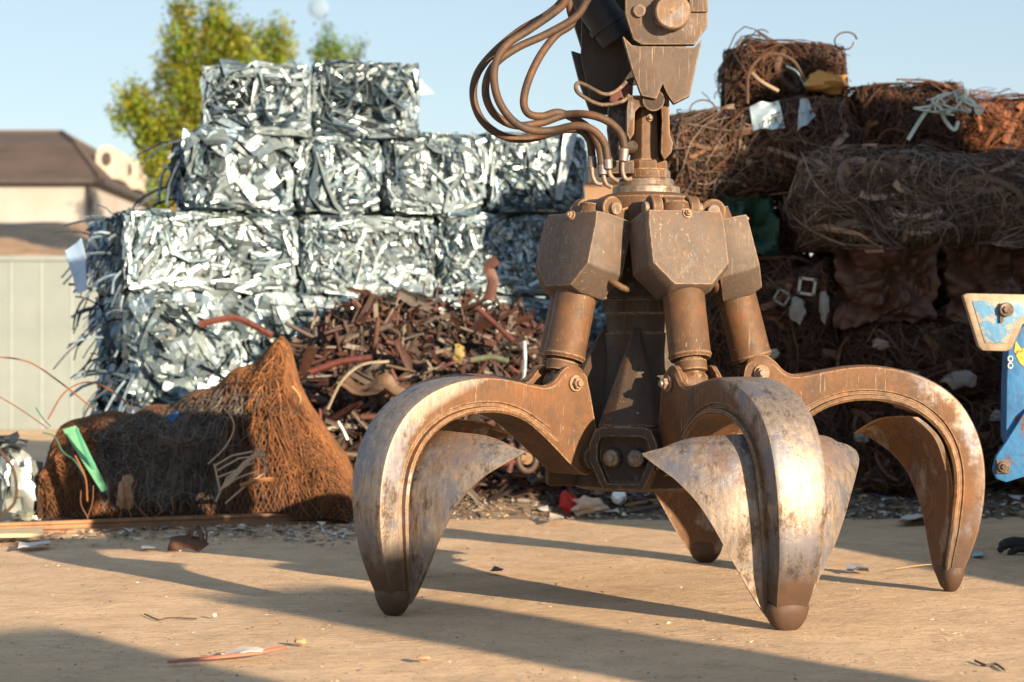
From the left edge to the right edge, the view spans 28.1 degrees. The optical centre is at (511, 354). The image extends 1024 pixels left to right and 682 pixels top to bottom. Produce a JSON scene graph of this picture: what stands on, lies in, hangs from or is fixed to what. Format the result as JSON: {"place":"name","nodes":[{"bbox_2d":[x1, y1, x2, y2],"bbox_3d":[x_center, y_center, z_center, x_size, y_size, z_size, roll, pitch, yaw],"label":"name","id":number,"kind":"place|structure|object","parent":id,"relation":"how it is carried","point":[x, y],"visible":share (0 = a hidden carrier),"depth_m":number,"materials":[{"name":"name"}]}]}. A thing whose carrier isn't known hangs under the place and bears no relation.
{"place":"outdoors","nodes":[
{"label":"outdoors","id":0,"kind":"place"},
{"bbox_2d":[0,222,89,255],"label":"shed","id":1,"kind":"structure","parent":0,"point":[30,239],"depth_m":42.26,"materials":[{"name":"paint"}]},
{"bbox_2d":[0,130,169,223],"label":"house","id":2,"kind":"structure","parent":0,"point":[54,176],"depth_m":55.63,"materials":[{"name":"paint"}]},
{"bbox_2d":[309,0,328,17],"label":"moon","id":3,"kind":"object","parent":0,"point":[318,8],"visible":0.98,"depth_m":1698.53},
{"bbox_2d":[0,430,1023,681],"bbox_3d":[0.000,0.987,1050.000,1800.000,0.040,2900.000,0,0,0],"label":"ground","id":4,"kind":"structure","parent":0,"point":[510,594],"depth_m":7.92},
{"bbox_2d":[5,450,43,520],"bbox_3d":[-2.858,0.794,12.005,0.213,0.474,0.188,0,0,0],"label":"crumpled metal","id":5,"kind":"object","parent":4,"relation":"on","point":[27,467],"visible":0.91,"depth_m":11.95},
{"bbox_2d":[0,454,12,510],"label":"crumpled metal","id":6,"kind":"object","parent":5,"relation":"on","point":[5,477],"visible":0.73,"depth_m":11.95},
{"bbox_2d":[0,431,28,455],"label":"crumpled metal","id":7,"kind":"object","parent":6,"relation":"on","point":[11,443],"visible":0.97,"depth_m":11.96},
{"bbox_2d":[0,449,17,516],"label":"cable","id":8,"kind":"object","parent":7,"relation":"hanging from","point":[4,456],"visible":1,"depth_m":11.79,"materials":[{"name":"rubber"}]},
{"bbox_2d":[11,508,40,520],"bbox_3d":[-2.836,0.933,11.993,0.190,0.082,0.191,0,0,0],"label":"crumpled metal","id":9,"kind":"object","parent":4,"relation":"on","point":[23,515],"visible":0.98,"depth_m":11.94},
{"bbox_2d":[18,540,50,547],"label":"label strip","id":10,"kind":"object","parent":4,"relation":"on","point":[25,544],"visible":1,"depth_m":10.53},
{"bbox_2d":[0,256,98,429],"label":"metal fence","id":11,"kind":"object","parent":4,"relation":"on","point":[39,302],"visible":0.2,"depth_m":27.00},
{"bbox_2d":[92,404,146,414],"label":"metal bale","id":12,"kind":"object","parent":4,"relation":"on","point":[136,408],"visible":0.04,"depth_m":13.53},
{"bbox_2d":[53,286,248,417],"bbox_3d":[-2.492,0.067,13.923,1.161,1.133,1.363,0,0,-26],"label":"metal bale","id":13,"kind":"object","parent":12,"relation":"on","point":[153,347],"visible":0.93,"depth_m":13.48},
{"bbox_2d":[53,204,299,333],"bbox_3d":[-2.341,-0.566,13.936,1.547,0.848,1.354,0,0,-25],"label":"metal bale","id":14,"kind":"object","parent":13,"relation":"on","point":[146,250],"visible":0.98,"depth_m":13.55},
{"bbox_2d":[65,238,86,293],"bbox_3d":[-2.799,-0.572,13.210,0.187,0.355,0.040,0,0,31],"label":"metal sheet","id":15,"kind":"object","parent":14,"relation":"attached to","point":[76,256],"visible":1,"depth_m":13.21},
{"bbox_2d":[132,124,300,216],"bbox_3d":[-2.018,-1.190,13.951,1.116,0.740,1.003,0,0,-15],"label":"metal bale","id":16,"kind":"object","parent":14,"relation":"on","point":[218,170],"visible":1,"depth_m":13.60},
{"bbox_2d":[199,59,313,138],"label":"metal bale","id":17,"kind":"object","parent":16,"relation":"on","point":[261,97],"visible":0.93,"depth_m":13.66},
{"bbox_2d":[0,513,349,533],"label":"wooden plank","id":18,"kind":"object","parent":4,"relation":"on","point":[140,523],"visible":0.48,"depth_m":11.68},
{"bbox_2d":[103,0,262,211],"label":"tree","id":19,"kind":"object","parent":4,"relation":"on","point":[230,43],"visible":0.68,"depth_m":37.81,"materials":[{"name":"green plant"}]},
{"bbox_2d":[167,521,208,552],"bbox_3d":[-1.630,0.915,10.316,0.212,0.161,0.048,0,0,6],"label":"bent bracket","id":20,"kind":"object","parent":4,"relation":"on","point":[189,539],"visible":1,"depth_m":10.31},
{"bbox_2d":[37,336,353,521],"bbox_3d":[-1.851,0.434,12.351,1.828,1.092,0.912,0,0,0],"label":"wire bundle","id":21,"kind":"object","parent":4,"relation":"on","point":[155,453],"visible":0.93,"depth_m":11.97,"materials":[{"name":"metal"}]},
{"bbox_2d":[35,407,50,425],"bbox_3d":[-2.702,0.358,11.800,0.092,0.114,0.008,0,0,0],"label":"wire","id":22,"kind":"object","parent":21,"relation":"attached to","point":[42,417],"visible":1,"depth_m":11.80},
{"bbox_2d":[47,381,132,419],"bbox_3d":[-2.429,0.264,11.800,0.498,0.223,0.010,0,0,0],"label":"wire","id":23,"kind":"object","parent":22,"relation":"on","point":[120,397],"visible":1,"depth_m":11.80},
{"bbox_2d":[0,356,92,407],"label":"wire","id":24,"kind":"object","parent":21,"relation":"attached to","point":[79,397],"visible":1,"depth_m":11.90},
{"bbox_2d":[198,315,273,337],"bbox_3d":[-1.654,-0.169,12.289,0.459,0.145,0.072,0,0,6],"label":"metal bar","id":25,"kind":"object","parent":21,"relation":"attached to","point":[245,321],"visible":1,"depth_m":12.28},
{"bbox_2d":[167,645,287,662],"bbox_3d":[-0.919,0.974,6.655,0.416,0.027,0.038,0,0,-31],"label":"plastic strip","id":26,"kind":"object","parent":4,"relation":"on","point":[233,655],"visible":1,"depth_m":6.64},
{"bbox_2d":[221,646,264,653],"bbox_3d":[-0.880,0.972,6.704,0.140,0.026,0.077,0,0,-6],"label":"foil scrap","id":27,"kind":"object","parent":4,"relation":"on","point":[243,649],"visible":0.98,"depth_m":6.71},
{"bbox_2d":[248,9,302,64],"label":"tree","id":28,"kind":"object","parent":4,"relation":"on","point":[276,54],"visible":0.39,"depth_m":41.84,"materials":[{"name":"green plant"}]},
{"bbox_2d":[305,13,369,64],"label":"tree","id":29,"kind":"object","parent":4,"relation":"on","point":[328,53],"visible":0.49,"depth_m":45.93,"materials":[{"name":"green plant"}]},
{"bbox_2d":[274,282,656,516],"bbox_3d":[-0.305,0.308,13.154,2.721,1.588,1.571,0,0,0],"label":"scrap","id":30,"kind":"object","parent":4,"relation":"on","point":[518,325],"visible":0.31,"depth_m":13.22,"materials":[{"name":"metal"}]},
{"bbox_2d":[298,346,317,379],"bbox_3d":[-1.335,0.097,13.183,0.083,0.306,0.221,0,0,-35],"label":"scrap plate","id":31,"kind":"object","parent":30,"relation":"on","point":[308,358],"visible":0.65,"depth_m":13.14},
{"bbox_2d":[284,321,335,345],"bbox_3d":[-1.264,-0.107,13.348,0.446,0.223,0.043,0,0,-17],"label":"scrap pipe","id":32,"kind":"object","parent":30,"relation":"on","point":[299,330],"visible":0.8,"depth_m":13.31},
{"bbox_2d":[305,379,328,394],"bbox_3d":[-1.259,0.221,13.055,0.221,0.129,0.051,0,0,28],"label":"scrap channel","id":33,"kind":"object","parent":30,"relation":"on","point":[325,383],"visible":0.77,"depth_m":13.03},
{"bbox_2d":[290,343,343,352],"bbox_3d":[-1.298,-0.043,13.293,0.478,0.091,0.029,0,0,2],"label":"scrap pipe","id":34,"kind":"object","parent":30,"relation":"on","point":[294,345],"visible":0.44,"depth_m":13.28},
{"bbox_2d":[310,394,365,409],"bbox_3d":[-1.097,0.313,12.931,0.388,0.134,0.050,0,0,-26],"label":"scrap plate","id":35,"kind":"object","parent":30,"relation":"on","point":[318,398],"visible":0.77,"depth_m":12.87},
{"bbox_2d":[309,354,371,374],"bbox_3d":[-1.044,0.060,12.500,0.384,0.128,0.042,0,0,0],"label":"scrap pipe","id":36,"kind":"object","parent":30,"relation":"on","point":[338,362],"visible":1,"depth_m":12.48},
{"bbox_2d":[323,398,362,424],"bbox_3d":[-1.098,0.380,12.845,0.381,0.226,0.034,0,0,29],"label":"scrap channel","id":37,"kind":"object","parent":30,"relation":"on","point":[347,410],"visible":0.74,"depth_m":12.81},
{"bbox_2d":[323,316,378,334],"bbox_3d":[-1.040,-0.190,13.257,0.399,0.129,0.025,0,0,-30],"label":"scrap pipe","id":38,"kind":"object","parent":30,"relation":"on","point":[343,327],"visible":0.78,"depth_m":13.22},
{"bbox_2d":[327,360,388,409],"bbox_3d":[-0.934,0.183,12.438,0.388,0.301,0.039,0,0,-15],"label":"scrap rod","id":39,"kind":"object","parent":30,"relation":"on","point":[348,374],"visible":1,"depth_m":12.41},
{"bbox_2d":[351,410,368,429],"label":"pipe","id":40,"kind":"object","parent":30,"relation":"on","point":[363,423],"visible":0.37,"depth_m":12.77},
{"bbox_2d":[346,293,377,344],"bbox_3d":[-0.978,-0.224,13.273,0.228,0.354,0.045,0,0,-12],"label":"scrap channel","id":41,"kind":"object","parent":30,"relation":"on","point":[370,303],"visible":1,"depth_m":13.28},
{"bbox_2d":[335,322,392,342],"bbox_3d":[-0.958,-0.145,13.247,0.381,0.136,0.029,0,0,0],"label":"scrap channel","id":42,"kind":"object","parent":30,"relation":"on","point":[382,328],"visible":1,"depth_m":13.25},
{"bbox_2d":[350,367,389,395],"bbox_3d":[-0.814,0.207,12.948,0.449,0.263,0.047,0,0,-8],"label":"scrap channel","id":43,"kind":"object","parent":30,"relation":"on","point":[361,377],"visible":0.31,"depth_m":12.93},
{"bbox_2d":[328,372,412,397],"bbox_3d":[-0.873,0.203,12.648,0.510,0.187,0.217,0,0,7],"label":"scrap plate","id":44,"kind":"object","parent":30,"relation":"on","point":[384,382],"visible":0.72,"depth_m":12.68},
{"bbox_2d":[370,317,380,365],"bbox_3d":[-0.889,-0.015,13.233,0.034,0.456,0.128,0,0,-34],"label":"scrap pipe","id":45,"kind":"object","parent":30,"relation":"on","point":[376,336],"visible":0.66,"depth_m":13.20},
{"bbox_2d":[394,337,419,380],"bbox_3d":[-0.643,0.082,13.033,0.266,0.394,0.043,0,0,-31],"label":"scrap plate","id":46,"kind":"object","parent":30,"relation":"on","point":[405,356],"visible":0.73,"depth_m":13.00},
{"bbox_2d":[397,287,435,315],"bbox_3d":[-0.620,-0.348,13.461,0.296,0.202,0.054,0,0,-17],"label":"scrap plate","id":47,"kind":"object","parent":30,"relation":"on","point":[406,296],"visible":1,"depth_m":13.44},
{"bbox_2d":[413,310,463,325],"bbox_3d":[-0.483,-0.242,13.364,0.345,0.113,0.025,0,0,11],"label":"scrap channel","id":48,"kind":"object","parent":30,"relation":"on","point":[443,316],"visible":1,"depth_m":13.37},
{"bbox_2d":[453,343,464,363],"bbox_3d":[-0.331,-0.006,12.701,0.076,0.130,0.067,0,0,0],"label":"foam lump","id":49,"kind":"object","parent":30,"relation":"on","point":[458,353],"visible":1,"depth_m":12.68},
{"bbox_2d":[463,310,497,331],"bbox_3d":[-0.242,-0.192,13.276,0.398,0.198,0.037,0,0,39],"label":"scrap plate","id":50,"kind":"object","parent":30,"relation":"on","point":[481,323],"visible":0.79,"depth_m":13.24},
{"bbox_2d":[471,354,508,363],"bbox_3d":[-0.137,0.029,12.700,0.241,0.063,0.040,0,0,0],"label":"scrap pipe","id":51,"kind":"object","parent":30,"relation":"on","point":[492,357],"visible":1,"depth_m":12.68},
{"bbox_2d":[483,255,499,301],"bbox_3d":[-0.131,-0.486,13.103,0.112,0.301,0.029,0,0,0],"label":"pipe","id":52,"kind":"object","parent":30,"relation":"on","point":[491,264],"visible":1,"depth_m":13.09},
{"bbox_2d":[476,306,514,342],"bbox_3d":[-0.104,-0.190,12.949,0.270,0.236,0.038,0,0,24],"label":"scrap pipe","id":53,"kind":"object","parent":30,"relation":"on","point":[495,324],"visible":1,"depth_m":12.93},
{"bbox_2d":[501,459,525,466],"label":"scrap pipe","id":54,"kind":"object","parent":30,"relation":"on","point":[513,462],"visible":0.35,"depth_m":12.28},
{"bbox_2d":[515,445,538,473],"bbox_3d":[0.090,0.623,12.290,0.150,0.187,0.040,0,0,0],"label":"tyre","id":55,"kind":"object","parent":54,"relation":"on","point":[529,458],"visible":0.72,"depth_m":12.28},
{"bbox_2d":[522,341,526,378],"bbox_3d":[0.076,0.038,12.700,0.029,0.247,0.024,0,0,0],"label":"scrap rod","id":56,"kind":"object","parent":30,"relation":"on","point":[524,360],"visible":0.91,"depth_m":12.69,"materials":[{"name":"metal"}]},
{"bbox_2d":[1,486,1023,555],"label":"debris","id":57,"kind":"object","parent":4,"relation":"on","point":[287,528],"visible":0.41,"depth_m":11.77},
{"bbox_2d":[0,527,43,537],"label":"ribbed plank","id":58,"kind":"object","parent":57,"relation":"on","point":[35,532],"visible":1,"depth_m":10.80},
{"bbox_2d":[106,479,111,518],"bbox_3d":[-2.261,0.807,11.472,0.016,0.219,0.067,0,0,-36],"label":"wire","id":59,"kind":"object","parent":57,"relation":"on","point":[109,498],"visible":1,"depth_m":11.45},
{"bbox_2d":[63,426,107,492],"bbox_3d":[-2.409,0.590,11.602,0.361,0.371,0.058,0,0,38],"label":"metal strip","id":60,"kind":"object","parent":59,"relation":"on","point":[70,433],"visible":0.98,"depth_m":11.60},
{"bbox_2d":[75,428,107,493],"bbox_3d":[-2.368,0.600,11.553,0.195,0.374,0.011,0,0,0],"label":"metal strip","id":61,"kind":"object","parent":60,"relation":"attached to","point":[84,448],"visible":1,"depth_m":11.55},
{"bbox_2d":[122,480,131,518],"bbox_3d":[-2.164,0.804,11.466,0.083,0.226,0.029,0,0,40],"label":"wire","id":62,"kind":"object","parent":57,"relation":"on","point":[125,500],"visible":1,"depth_m":11.45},
{"bbox_2d":[116,474,133,509],"bbox_3d":[-2.170,0.775,11.501,0.090,0.202,0.076,0,0,-31],"label":"cloth rag","id":63,"kind":"object","parent":62,"relation":"on","point":[128,480],"visible":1,"depth_m":11.49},
{"bbox_2d":[194,399,234,463],"bbox_3d":[-1.677,0.434,11.550,0.228,0.370,0.009,0,0,0],"label":"wire","id":64,"kind":"object","parent":57,"relation":"on","point":[232,421],"visible":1,"depth_m":11.55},
{"bbox_2d":[213,444,268,503],"bbox_3d":[-1.514,0.665,11.446,0.311,0.342,0.020,0,0,0],"label":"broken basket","id":65,"kind":"object","parent":57,"relation":"on","point":[233,475],"visible":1,"depth_m":11.45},
{"bbox_2d":[240,477,275,487],"bbox_3d":[-1.415,0.710,11.400,0.202,0.062,0.028,0,0,0],"label":"tube","id":66,"kind":"object","parent":57,"relation":"on","point":[257,480],"visible":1,"depth_m":11.39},
{"bbox_2d":[611,492,626,503],"bbox_3d":[0.652,0.865,12.477,0.096,0.089,0.089,0,0,0],"label":"round lid","id":67,"kind":"object","parent":57,"relation":"on","point":[619,497],"visible":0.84,"depth_m":12.45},
{"bbox_2d":[3,520,1021,681],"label":"pebbles","id":68,"kind":"object","parent":4,"relation":"on","point":[489,616],"visible":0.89,"depth_m":7.45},
{"bbox_2d":[579,162,622,298],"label":"tan building","id":69,"kind":"structure","parent":4,"relation":"on","point":[592,190],"depth_m":48.00,"materials":[{"name":"brown tile"}]},
{"bbox_2d":[352,109,984,630],"bbox_3d":[0.664,-0.031,8.603,2.624,2.058,2.733,0,0,0],"label":"orange peel grapple","id":70,"kind":"object","parent":4,"relation":"on","point":[750,469],"visible":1,"depth_m":8.18,"materials":[{"name":"metal"}]},
{"bbox_2d":[469,0,707,175],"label":"excavator arm","id":71,"kind":"object","parent":70,"relation":"attached to","point":[626,46],"visible":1,"depth_m":8.42},
{"bbox_2d":[707,351,867,479],"bbox_3d":[1.524,0.463,13.188,1.558,0.985,1.158,0,0,0],"label":"wire bale","id":72,"kind":"object","parent":4,"relation":"on","point":[828,423],"visible":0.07,"depth_m":12.75},
{"bbox_2d":[705,255,850,376],"bbox_3d":[1.627,-0.223,13.198,1.125,1.004,1.154,0,0,0],"label":"wire bale","id":73,"kind":"object","parent":72,"relation":"on","point":[810,342],"visible":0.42,"depth_m":12.77},
{"bbox_2d":[725,196,778,255],"bbox_3d":[1.482,-0.800,12.854,0.374,0.390,0.270,0,0,0],"label":"netting","id":74,"kind":"object","parent":73,"relation":"on","point":[764,227],"visible":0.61,"depth_m":12.86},
{"bbox_2d":[736,183,815,280],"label":"wire bale","id":75,"kind":"object","parent":73,"relation":"on","point":[786,238],"visible":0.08,"depth_m":13.00},
{"bbox_2d":[665,94,866,205],"bbox_3d":[1.553,-1.311,13.296,1.445,0.742,1.103,-7,0,0],"label":"wire bale","id":76,"kind":"object","parent":75,"relation":"on","point":[719,155],"visible":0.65,"depth_m":12.87},
{"bbox_2d":[751,72,778,92],"bbox_3d":[1.588,-1.710,12.853,0.178,0.134,0.056,0,0,7],"label":"wooden stick","id":77,"kind":"object","parent":76,"relation":"on","point":[761,81],"visible":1,"depth_m":12.84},
{"bbox_2d":[750,101,784,130],"bbox_3d":[1.602,-1.498,12.847,0.214,0.201,0.101,0,0,0],"label":"metal sheet","id":78,"kind":"object","parent":76,"relation":"attached to","point":[761,112],"visible":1,"depth_m":12.83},
{"bbox_2d":[702,26,850,116],"bbox_3d":[1.761,-1.818,13.598,0.985,0.708,1.098,0,0,4],"label":"wire bale","id":79,"kind":"object","parent":76,"relation":"on","point":[772,70],"visible":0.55,"depth_m":13.19},
{"bbox_2d":[746,52,806,102],"bbox_3d":[1.658,-1.734,12.834,0.381,0.318,0.052,0,0,0],"label":"metal rod","id":80,"kind":"object","parent":79,"relation":"in","point":[763,56],"visible":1,"depth_m":12.81,"materials":[{"name":"metal"}]},
{"bbox_2d":[804,70,850,94],"bbox_3d":[2.021,-1.750,13.154,0.317,0.164,0.239,0,0,0],"label":"foam lump","id":81,"kind":"object","parent":79,"relation":"in","point":[824,82],"visible":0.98,"depth_m":13.08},
{"bbox_2d":[797,98,815,130],"bbox_3d":[1.837,-1.502,12.794,0.108,0.211,0.140,0,0,0],"label":"metal sheet","id":82,"kind":"object","parent":76,"relation":"on","point":[804,119],"visible":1,"depth_m":12.80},
{"bbox_2d":[772,288,791,306],"bbox_3d":[1.667,-0.354,12.660,0.121,0.121,0.020,0,0,0],"label":"square frame","id":83,"kind":"object","parent":73,"relation":"attached to","point":[776,294],"visible":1,"depth_m":12.65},
{"bbox_2d":[789,296,805,324],"bbox_3d":[1.764,-0.271,12.661,0.103,0.182,0.065,0,0,0],"label":"plastic bag","id":84,"kind":"object","parent":73,"relation":"on","point":[797,311],"visible":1,"depth_m":12.64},
{"bbox_2d":[797,277,816,295],"bbox_3d":[1.823,-0.422,12.660,0.122,0.122,0.020,0,0,0],"label":"square frame","id":85,"kind":"object","parent":73,"relation":"attached to","point":[809,279],"visible":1,"depth_m":12.65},
{"bbox_2d":[819,291,828,323],"bbox_3d":[1.930,-0.291,12.661,0.063,0.212,0.067,0,0,41],"label":"plastic bag","id":86,"kind":"object","parent":73,"relation":"attached to","point":[823,304],"visible":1,"depth_m":12.64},
{"bbox_2d":[846,562,869,571],"bbox_3d":[1.582,0.974,9.370,0.106,0.035,0.156,0,0,14],"label":"foil wrapper","id":87,"kind":"object","parent":4,"relation":"on","point":[850,567],"visible":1,"depth_m":9.38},
{"bbox_2d":[896,514,923,521],"bbox_3d":[2.408,0.967,12.070,0.207,0.072,0.664,0,0,18],"label":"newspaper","id":88,"kind":"object","parent":4,"relation":"on","point":[910,518],"visible":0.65,"depth_m":11.95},
{"bbox_2d":[835,388,1023,500],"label":"wire bale","id":89,"kind":"object","parent":4,"relation":"on","point":[886,471],"visible":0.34,"depth_m":12.66},
{"bbox_2d":[834,309,1023,416],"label":"wire bale","id":90,"kind":"object","parent":89,"relation":"on","point":[934,351],"visible":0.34,"depth_m":12.74},
{"bbox_2d":[811,241,940,329],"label":"crushed bale","id":91,"kind":"object","parent":90,"relation":"on","point":[906,282],"visible":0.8,"depth_m":12.77},
{"bbox_2d":[775,139,1023,255],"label":"wire bale","id":92,"kind":"object","parent":91,"relation":"on","point":[855,196],"visible":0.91,"depth_m":12.60},
{"bbox_2d":[848,77,972,152],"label":"wire bale","id":93,"kind":"object","parent":92,"relation":"on","point":[877,109],"visible":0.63,"depth_m":13.41},
{"bbox_2d":[906,99,936,140],"bbox_3d":[2.564,-1.468,12.803,0.198,0.269,0.013,0,0,0],"label":"metal strip","id":94,"kind":"object","parent":93,"relation":"in","point":[916,125],"visible":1,"depth_m":12.80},
{"bbox_2d":[938,103,962,108],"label":"metal strip","id":95,"kind":"object","parent":92,"relation":"on","point":[941,104],"visible":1,"depth_m":12.77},
{"bbox_2d":[958,96,983,115],"bbox_3d":[2.862,-1.559,12.803,0.181,0.129,0.016,0,0,0],"label":"metal strip","id":96,"kind":"object","parent":95,"relation":"on","point":[976,111],"visible":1,"depth_m":12.80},
{"bbox_2d":[936,92,982,108],"bbox_3d":[2.799,-1.586,12.803,0.296,0.112,0.016,0,0,0],"label":"metal strip","id":97,"kind":"object","parent":96,"relation":"on","point":[977,106],"visible":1,"depth_m":12.80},
{"bbox_2d":[937,101,959,131],"bbox_3d":[2.722,-1.497,12.803,0.159,0.207,0.016,0,0,0],"label":"metal strip","id":98,"kind":"object","parent":97,"relation":"hanging from","point":[949,125],"visible":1,"depth_m":12.80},
{"bbox_2d":[950,87,1023,152],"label":"wire bale","id":99,"kind":"object","parent":92,"relation":"on","point":[998,122],"visible":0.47,"depth_m":13.46},
{"bbox_2d":[872,338,889,349],"bbox_3d":[2.267,-0.065,12.600,0.114,0.074,0.072,0,0,0],"label":"scrap rag","id":100,"kind":"object","parent":90,"relation":"attached to","point":[879,344],"visible":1,"depth_m":12.58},
{"bbox_2d":[940,370,976,388],"bbox_3d":[2.759,0.155,12.659,0.231,0.122,0.062,0,0,0],"label":"plastic bag","id":101,"kind":"object","parent":90,"relation":"on","point":[962,378],"visible":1,"depth_m":12.64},
{"bbox_2d":[932,242,1023,324],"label":"crushed bale","id":102,"kind":"object","parent":90,"relation":"on","point":[981,268],"visible":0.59,"depth_m":12.83},
{"bbox_2d":[962,293,1023,481],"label":"blue machine","id":103,"kind":"object","parent":4,"relation":"on","point":[996,321],"visible":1,"depth_m":9.72,"materials":[{"name":"paint"}]},
{"bbox_2d":[997,537,1023,554],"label":"black claw","id":104,"kind":"object","parent":4,"relation":"on","point":[1015,545],"visible":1,"depth_m":10.15},
{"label":"metal bale","id":105,"kind":"object","parent":4,"relation":"on","visible":0},
{"bbox_2d":[239,291,395,364],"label":"metal bale","id":106,"kind":"object","parent":105,"relation":"on","point":[273,311],"visible":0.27,"depth_m":13.70},
{"bbox_2d":[294,214,437,296],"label":"metal bale","id":107,"kind":"object","parent":106,"relation":"on","point":[337,255],"visible":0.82,"depth_m":13.98},
{"bbox_2d":[291,136,384,217],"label":"metal bale","id":108,"kind":"object","parent":107,"relation":"on","point":[341,176],"visible":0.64,"depth_m":13.88},
{"bbox_2d":[311,58,419,141],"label":"metal bale","id":109,"kind":"object","parent":108,"relation":"on","point":[356,98],"visible":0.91,"depth_m":13.98},
{"bbox_2d":[419,79,433,94],"bbox_3d":[-0.632,-1.905,14.555,0.075,0.137,0.164,0,0,36],"label":"metal sheet","id":110,"kind":"object","parent":109,"relation":"attached to","point":[424,89],"visible":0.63,"depth_m":14.55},
{"bbox_2d":[363,131,488,217],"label":"metal bale","id":111,"kind":"object","parent":107,"relation":"on","point":[427,174],"visible":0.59,"depth_m":14.19},
{"bbox_2d":[0,0,1023,298],"label":"sky","id":112,"kind":"structure","parent":0,"point":[58,58],"materials":[{"name":"blue"}]},
{"bbox_2d":[451,488,1023,519],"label":"debris bank","id":113,"kind":"structure","parent":0,"point":[657,511],"depth_m":12.49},
{"bbox_2d":[559,490,576,513],"bbox_3d":[0.346,0.912,12.471,0.103,0.173,0.110,0,0,43],"label":"crumpled paper","id":114,"kind":"object","parent":113,"relation":"on","point":[567,503],"visible":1,"depth_m":12.45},
{"bbox_2d":[571,495,609,515],"bbox_3d":[0.475,0.920,12.426,0.244,0.136,0.116,0,0,0],"label":"crumpled paper","id":115,"kind":"object","parent":113,"relation":"on","point":[586,504],"visible":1,"depth_m":12.40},
{"bbox_2d":[617,505,662,514],"bbox_3d":[0.822,0.939,12.450,0.387,0.071,0.030,0,0,-20],"label":"stick","id":116,"kind":"object","parent":113,"relation":"on","point":[643,509],"visible":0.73,"depth_m":12.43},
{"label":"metal bale","id":117,"kind":"object","parent":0,"visible":0},
{"bbox_2d":[425,295,605,351],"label":"metal bale","id":118,"kind":"object","parent":117,"relation":"on","point":[540,305],"visible":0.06,"depth_m":14.52},
{"bbox_2d":[425,212,606,296],"bbox_3d":[-0.071,-0.707,15.006,1.465,0.620,1.232,0,0,-25],"label":"metal bale","id":119,"kind":"object","parent":118,"relation":"on","point":[467,247],"visible":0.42,"depth_m":14.37},
{"bbox_2d":[477,131,587,214],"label":"metal bale","id":120,"kind":"object","parent":119,"relation":"on","point":[522,177],"visible":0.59,"depth_m":14.48},
{"bbox_2d":[555,133,576,199],"bbox_3d":[0.386,-1.336,14.521,0.189,0.486,0.024,0,0,-31],"label":"metal strip","id":121,"kind":"object","parent":120,"relation":"attached to","point":[569,140],"visible":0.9,"depth_m":14.51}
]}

